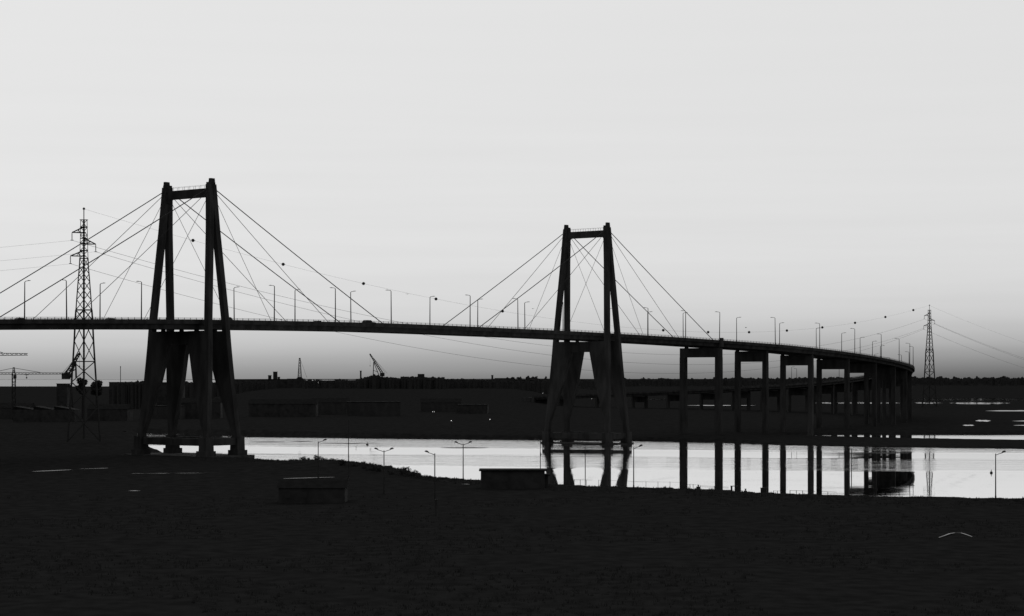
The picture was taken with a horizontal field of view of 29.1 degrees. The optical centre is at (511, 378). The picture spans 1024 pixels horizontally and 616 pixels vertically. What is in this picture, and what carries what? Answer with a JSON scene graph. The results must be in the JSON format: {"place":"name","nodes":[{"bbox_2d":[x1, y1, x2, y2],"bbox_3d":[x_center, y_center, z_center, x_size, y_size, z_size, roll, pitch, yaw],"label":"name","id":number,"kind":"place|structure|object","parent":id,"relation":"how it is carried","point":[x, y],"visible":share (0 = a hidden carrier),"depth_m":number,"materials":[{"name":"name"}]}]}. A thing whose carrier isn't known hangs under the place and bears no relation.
{"place":"outdoors","nodes":[
{"label":"outdoors","id":0,"kind":"place"},
{"bbox_2d":[0,379,312,385],"bbox_3d":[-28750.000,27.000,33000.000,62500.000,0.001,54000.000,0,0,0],"label":"sea","id":1,"kind":"structure","parent":0,"point":[32,382],"depth_m":17477.60,"materials":[{"name":"liquid"}]},
{"bbox_2d":[445,447,479,447],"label":"mud bank","id":2,"kind":"structure","parent":0,"point":[462,447],"depth_m":766.60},
{"bbox_2d":[0,379,1023,615],"bbox_3d":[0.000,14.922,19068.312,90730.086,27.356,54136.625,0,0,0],"label":"ground","id":3,"kind":"structure","parent":0,"point":[32,454],"depth_m":325.13,"materials":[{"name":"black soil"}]},
{"bbox_2d":[0,352,27,355],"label":"tower crane","id":4,"kind":"object","parent":3,"relation":"on","point":[14,353],"visible":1,"depth_m":899.50,"materials":[{"name":"metal"}]},
{"bbox_2d":[0,403,35,418],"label":"warehouse","id":5,"kind":"structure","parent":3,"relation":"on","point":[5,410],"depth_m":1223.32,"materials":[{"name":"grey paint"}]},
{"bbox_2d":[0,367,70,419],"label":"tower crane","id":6,"kind":"object","parent":3,"relation":"on","point":[14,375],"visible":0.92,"depth_m":1199.48,"materials":[{"name":"metal"}]},
{"bbox_2d":[13,406,80,421],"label":"warehouse","id":7,"kind":"structure","parent":3,"relation":"on","point":[41,414],"depth_m":1143.16,"materials":[{"name":"grey paint"}]},
{"bbox_2d":[56,383,70,406],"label":"warehouse","id":8,"kind":"structure","parent":3,"relation":"on","point":[63,394],"depth_m":1345.00,"materials":[{"name":"grey paint"}]},
{"bbox_2d":[62,353,79,407],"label":"harbour crane","id":9,"kind":"object","parent":3,"relation":"on","point":[65,375],"visible":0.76,"depth_m":1349.00,"materials":[{"name":"paint"}]},
{"bbox_2d":[76,377,87,418],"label":"pine tree","id":10,"kind":"object","parent":3,"relation":"on","point":[80,382],"visible":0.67,"depth_m":1228.24,"materials":[{"name":"black plant"}]},
{"bbox_2d":[67,208,100,441],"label":"power pylon","id":11,"kind":"object","parent":3,"relation":"on","point":[84,238],"visible":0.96,"depth_m":763.85,"materials":[{"name":"metal"}]},
{"bbox_2d":[72,240,917,354],"bbox_3d":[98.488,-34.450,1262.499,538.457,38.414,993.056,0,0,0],"label":"power line","id":12,"kind":"object","parent":11,"relation":"hanging from","point":[407,323],"visible":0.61,"depth_m":930.73,"materials":[{"name":"black metal"}]},
{"bbox_2d":[73,264,920,373],"bbox_3d":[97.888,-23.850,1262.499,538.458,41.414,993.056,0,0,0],"label":"power line","id":13,"kind":"object","parent":11,"relation":"hanging from","point":[414,347],"visible":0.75,"depth_m":996.60,"materials":[{"name":"black metal"}]},
{"bbox_2d":[85,209,925,332],"bbox_3d":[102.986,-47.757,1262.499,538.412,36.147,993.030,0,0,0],"label":"earth wire","id":14,"kind":"object","parent":11,"relation":"hanging from","point":[363,283],"visible":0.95,"depth_m":1010.69,"materials":[{"name":"paint"}]},
{"bbox_2d":[90,380,102,403],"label":"pine tree","id":15,"kind":"object","parent":3,"relation":"on","point":[99,388],"visible":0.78,"depth_m":1278.60,"materials":[{"name":"black plant"}]},
{"bbox_2d":[87,404,133,420],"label":"warehouse","id":16,"kind":"structure","parent":3,"relation":"on","point":[115,412],"depth_m":1173.29,"materials":[{"name":"grey paint"}]},
{"bbox_2d":[109,382,133,403],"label":"warehouse","id":17,"kind":"structure","parent":3,"relation":"on","point":[110,392],"depth_m":1692.00,"materials":[{"name":"grey paint"}]},
{"bbox_2d":[152,405,185,418],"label":"warehouse","id":18,"kind":"structure","parent":3,"relation":"on","point":[159,411],"depth_m":1223.28,"materials":[{"name":"grey paint"}]},
{"bbox_2d":[157,382,184,404],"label":"warehouse","id":19,"kind":"structure","parent":3,"relation":"on","point":[162,398],"depth_m":1742.00,"materials":[{"name":"grey paint"}]},
{"bbox_2d":[181,398,221,418],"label":"warehouse","id":20,"kind":"structure","parent":3,"relation":"on","point":[191,409],"depth_m":1243.53,"materials":[{"name":"grey paint"}]},
{"bbox_2d":[235,379,286,388],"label":"factory hall","id":21,"kind":"structure","parent":3,"relation":"on","point":[278,383],"depth_m":2285.00,"materials":[{"name":"grey paint"}]},
{"bbox_2d":[248,399,318,416],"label":"warehouse","id":22,"kind":"structure","parent":3,"relation":"on","point":[283,407],"depth_m":1293.11,"materials":[{"name":"grey paint"}]},
{"bbox_2d":[251,407,255,412],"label":"window","id":23,"kind":"structure","parent":22,"relation":"in","point":[253,409],"depth_m":1293.04,"materials":[{"name":"black glass"}]},
{"bbox_2d":[270,407,274,412],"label":"window","id":24,"kind":"structure","parent":22,"relation":"in","point":[272,409],"depth_m":1293.04,"materials":[{"name":"black glass"}]},
{"bbox_2d":[299,407,303,412],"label":"window","id":25,"kind":"structure","parent":22,"relation":"in","point":[301,409],"depth_m":1292.73,"materials":[{"name":"black glass"}]},
{"bbox_2d":[287,379,304,387],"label":"factory hall","id":26,"kind":"structure","parent":3,"relation":"on","point":[294,383],"depth_m":2278.00,"materials":[{"name":"grey glass"}]},
{"bbox_2d":[296,358,306,378],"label":"lattice mast","id":27,"kind":"object","parent":3,"relation":"on","point":[300,362],"visible":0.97,"depth_m":2298.73,"materials":[{"name":"metal"}]},
{"bbox_2d":[276,479,349,503],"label":"shed","id":28,"kind":"structure","parent":3,"relation":"on","point":[313,490],"depth_m":386.50,"materials":[{"name":"grey paint"}]},
{"bbox_2d":[283,492,290,497],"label":"window","id":29,"kind":"structure","parent":28,"relation":"in","point":[285,494],"depth_m":386.45,"materials":[{"name":"black glass"}]},
{"bbox_2d":[300,492,306,497],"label":"window","id":30,"kind":"structure","parent":28,"relation":"in","point":[302,494],"depth_m":386.45,"materials":[{"name":"black glass"}]},
{"bbox_2d":[316,494,323,502],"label":"door","id":31,"kind":"structure","parent":28,"relation":"in","point":[319,497],"depth_m":386.45,"materials":[{"name":"paint"}]},
{"bbox_2d":[333,492,339,497],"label":"window","id":32,"kind":"structure","parent":28,"relation":"in","point":[335,494],"depth_m":386.45,"materials":[{"name":"black glass"}]},
{"bbox_2d":[317,439,326,478],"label":"street lamp","id":33,"kind":"object","parent":3,"relation":"on","point":[318,457],"visible":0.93,"depth_m":472.29,"materials":[{"name":"metal"}]},
{"bbox_2d":[312,398,349,414],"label":"warehouse","id":34,"kind":"structure","parent":3,"relation":"on","point":[332,406],"depth_m":1373.37,"materials":[{"name":"grey paint"}]},
{"bbox_2d":[338,459,346,465],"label":"shrub","id":35,"kind":"object","parent":3,"relation":"on","point":[342,462],"visible":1,"depth_m":529.53,"materials":[{"name":"black plant"}]},
{"bbox_2d":[347,420,349,479],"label":"flag pole","id":36,"kind":"object","parent":3,"relation":"on","point":[348,478],"visible":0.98,"depth_m":479.89,"materials":[{"name":"metal"}]},
{"bbox_2d":[365,465,379,470],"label":"shrub","id":37,"kind":"object","parent":3,"relation":"on","point":[375,467],"visible":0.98,"depth_m":511.67,"materials":[{"name":"black plant"}]},
{"bbox_2d":[346,401,400,415],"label":"warehouse","id":38,"kind":"structure","parent":3,"relation":"on","point":[373,408],"depth_m":1323.14,"materials":[{"name":"grey paint"}]},
{"bbox_2d":[369,354,384,375],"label":"harbour crane","id":39,"kind":"object","parent":3,"relation":"on","point":[376,364],"visible":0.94,"depth_m":2299.05,"materials":[{"name":"paint"}]},
{"bbox_2d":[374,448,393,493],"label":"street lamp","id":40,"kind":"object","parent":3,"relation":"on","point":[384,473],"visible":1,"depth_m":419.79,"materials":[{"name":"metal"}]},
{"bbox_2d":[398,467,410,474],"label":"shrub","id":41,"kind":"object","parent":3,"relation":"on","point":[404,470],"visible":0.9,"depth_m":495.21,"materials":[{"name":"black plant"}]},
{"bbox_2d":[402,470,420,476],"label":"shrub","id":42,"kind":"object","parent":3,"relation":"on","point":[414,473],"visible":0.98,"depth_m":491.52,"materials":[{"name":"black plant"}]},
{"bbox_2d":[425,450,435,498],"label":"street lamp","id":43,"kind":"object","parent":3,"relation":"on","point":[434,474],"visible":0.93,"depth_m":402.02,"materials":[{"name":"metal"}]},
{"bbox_2d":[420,398,461,411],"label":"warehouse","id":44,"kind":"structure","parent":3,"relation":"on","point":[439,404],"depth_m":1473.06,"materials":[{"name":"grey paint"}]},
{"bbox_2d":[0,178,914,458],"bbox_3d":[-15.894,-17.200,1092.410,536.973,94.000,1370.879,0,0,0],"label":"cable stayed bridge","id":45,"kind":"structure","parent":3,"relation":"on","point":[206,352],"depth_m":804.00,"materials":[{"name":"concrete"}]},
{"bbox_2d":[24,280,30,317],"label":"street lamp","id":46,"kind":"object","parent":45,"relation":"on","point":[24,297],"visible":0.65,"depth_m":597.44,"materials":[{"name":"metal"}]},
{"bbox_2d":[65,280,66,318],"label":"street lamp","id":47,"kind":"object","parent":45,"relation":"on","point":[66,299],"visible":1,"depth_m":586.50,"materials":[{"name":"metal"}]},
{"bbox_2d":[99,283,101,318],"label":"street lamp","id":48,"kind":"object","parent":45,"relation":"on","point":[100,304],"visible":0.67,"depth_m":621.19,"materials":[{"name":"metal"}]},
{"bbox_2d":[136,281,141,316],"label":"street lamp","id":49,"kind":"object","parent":45,"relation":"on","point":[141,297],"visible":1,"depth_m":610.14,"materials":[{"name":"metal"}]},
{"bbox_2d":[269,285,274,320],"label":"street lamp","id":50,"kind":"object","parent":45,"relation":"on","point":[274,301],"visible":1,"depth_m":657.00,"materials":[{"name":"metal"}]},
{"bbox_2d":[330,287,335,321],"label":"street lamp","id":51,"kind":"object","parent":45,"relation":"on","point":[335,304],"visible":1,"depth_m":681.04,"materials":[{"name":"metal"}]},
{"bbox_2d":[469,295,470,325],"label":"street lamp","id":52,"kind":"object","parent":45,"relation":"on","point":[470,310],"visible":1,"depth_m":740.88,"materials":[{"name":"metal"}]},
{"bbox_2d":[512,298,518,328],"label":"street lamp","id":53,"kind":"object","parent":45,"relation":"on","point":[517,313],"visible":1,"depth_m":764.93,"materials":[{"name":"metal"}]},
{"bbox_2d":[454,441,471,483],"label":"street lamp","id":54,"kind":"object","parent":3,"relation":"on","point":[463,459],"visible":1,"depth_m":459.23,"materials":[{"name":"metal"}]},
{"bbox_2d":[456,404,488,413],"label":"warehouse","id":55,"kind":"structure","parent":3,"relation":"on","point":[470,408],"depth_m":1413.09,"materials":[{"name":"grey paint"}]},
{"bbox_2d":[495,378,513,380],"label":"warehouse","id":56,"kind":"structure","parent":3,"relation":"on","point":[505,379],"depth_m":2293.00,"materials":[{"name":"grey paint"}]},
{"bbox_2d":[479,468,546,488],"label":"shed","id":57,"kind":"structure","parent":3,"relation":"on","point":[512,478],"depth_m":437.50,"materials":[{"name":"grey paint"}]},
{"bbox_2d":[485,476,491,481],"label":"window","id":58,"kind":"structure","parent":57,"relation":"in","point":[487,478],"depth_m":437.47,"materials":[{"name":"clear glass"}]},
{"bbox_2d":[501,476,507,481],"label":"window","id":59,"kind":"structure","parent":57,"relation":"in","point":[503,478],"depth_m":437.47,"materials":[{"name":"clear glass"}]},
{"bbox_2d":[517,479,523,488],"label":"door","id":60,"kind":"structure","parent":57,"relation":"in","point":[520,482],"depth_m":437.47,"materials":[{"name":"paint"}]},
{"bbox_2d":[533,476,539,481],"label":"window","id":61,"kind":"structure","parent":57,"relation":"in","point":[535,478],"depth_m":437.47,"materials":[{"name":"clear glass"}]},
{"bbox_2d":[545,474,549,486],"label":"shed","id":62,"kind":"structure","parent":3,"relation":"on","point":[546,480],"depth_m":441.42,"materials":[{"name":"paint"}]},
{"bbox_2d":[112,374,1023,408],"bbox_3d":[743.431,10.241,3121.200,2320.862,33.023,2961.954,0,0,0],"label":"wood","id":63,"kind":"object","parent":3,"relation":"on","point":[127,393],"visible":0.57,"depth_m":2180.77,"materials":[{"name":"black plant"}]},
{"bbox_2d":[579,442,585,470],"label":"street lamp","id":64,"kind":"object","parent":3,"relation":"on","point":[585,455],"visible":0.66,"depth_m":575.93,"materials":[{"name":"metal"}]},
{"bbox_2d":[633,444,642,488],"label":"street lamp","id":65,"kind":"object","parent":3,"relation":"on","point":[633,464],"visible":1,"depth_m":437.37,"materials":[{"name":"metal"}]},
{"bbox_2d":[844,446,851,476],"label":"street lamp","id":66,"kind":"object","parent":3,"relation":"on","point":[851,459],"visible":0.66,"depth_m":543.36,"materials":[{"name":"metal"}]},
{"bbox_2d":[922,305,936,406],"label":"power pylon","id":67,"kind":"object","parent":3,"relation":"on","point":[929,350],"visible":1,"depth_m":1755.71,"materials":[{"name":"metal"}]},
{"bbox_2d":[98,252,930,364],"bbox_3d":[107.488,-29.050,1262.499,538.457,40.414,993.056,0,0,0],"label":"power line","id":68,"kind":"object","parent":67,"relation":"hanging from","point":[448,339],"visible":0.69,"depth_m":1000.11,"materials":[{"name":"black metal"}]},
{"bbox_2d":[914,398,1023,400],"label":"salt pan","id":69,"kind":"object","parent":3,"relation":"on","point":[973,399],"visible":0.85,"depth_m":2345.87,"materials":[{"name":"liquid"}]},
{"bbox_2d":[955,402,1001,403],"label":"salt pan","id":70,"kind":"object","parent":3,"relation":"on","point":[978,403],"visible":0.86,"depth_m":1972.15,"materials":[{"name":"liquid"}]},
{"bbox_2d":[995,451,1005,499],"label":"street lamp","id":71,"kind":"object","parent":3,"relation":"on","point":[995,474],"visible":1,"depth_m":394.86,"materials":[{"name":"metal"}]},
{"bbox_2d":[0,0,1023,378],"label":"sky","id":72,"kind":"structure","parent":0,"point":[801,164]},
{"bbox_2d":[134,431,1023,497],"bbox_3d":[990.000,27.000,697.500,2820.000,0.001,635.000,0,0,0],"label":"river","id":73,"kind":"structure","parent":0,"point":[926,471],"depth_m":641.50,"materials":[{"name":"liquid"}]},
{"bbox_2d":[822,402,888,403],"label":"salt pan","id":74,"kind":"object","parent":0,"point":[850,402],"visible":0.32,"depth_m":2052.97,"materials":[{"name":"liquid"}]},
{"bbox_2d":[868,452,903,452],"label":"mud bank","id":75,"kind":"structure","parent":0,"point":[885,452],"depth_m":715.30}
]}

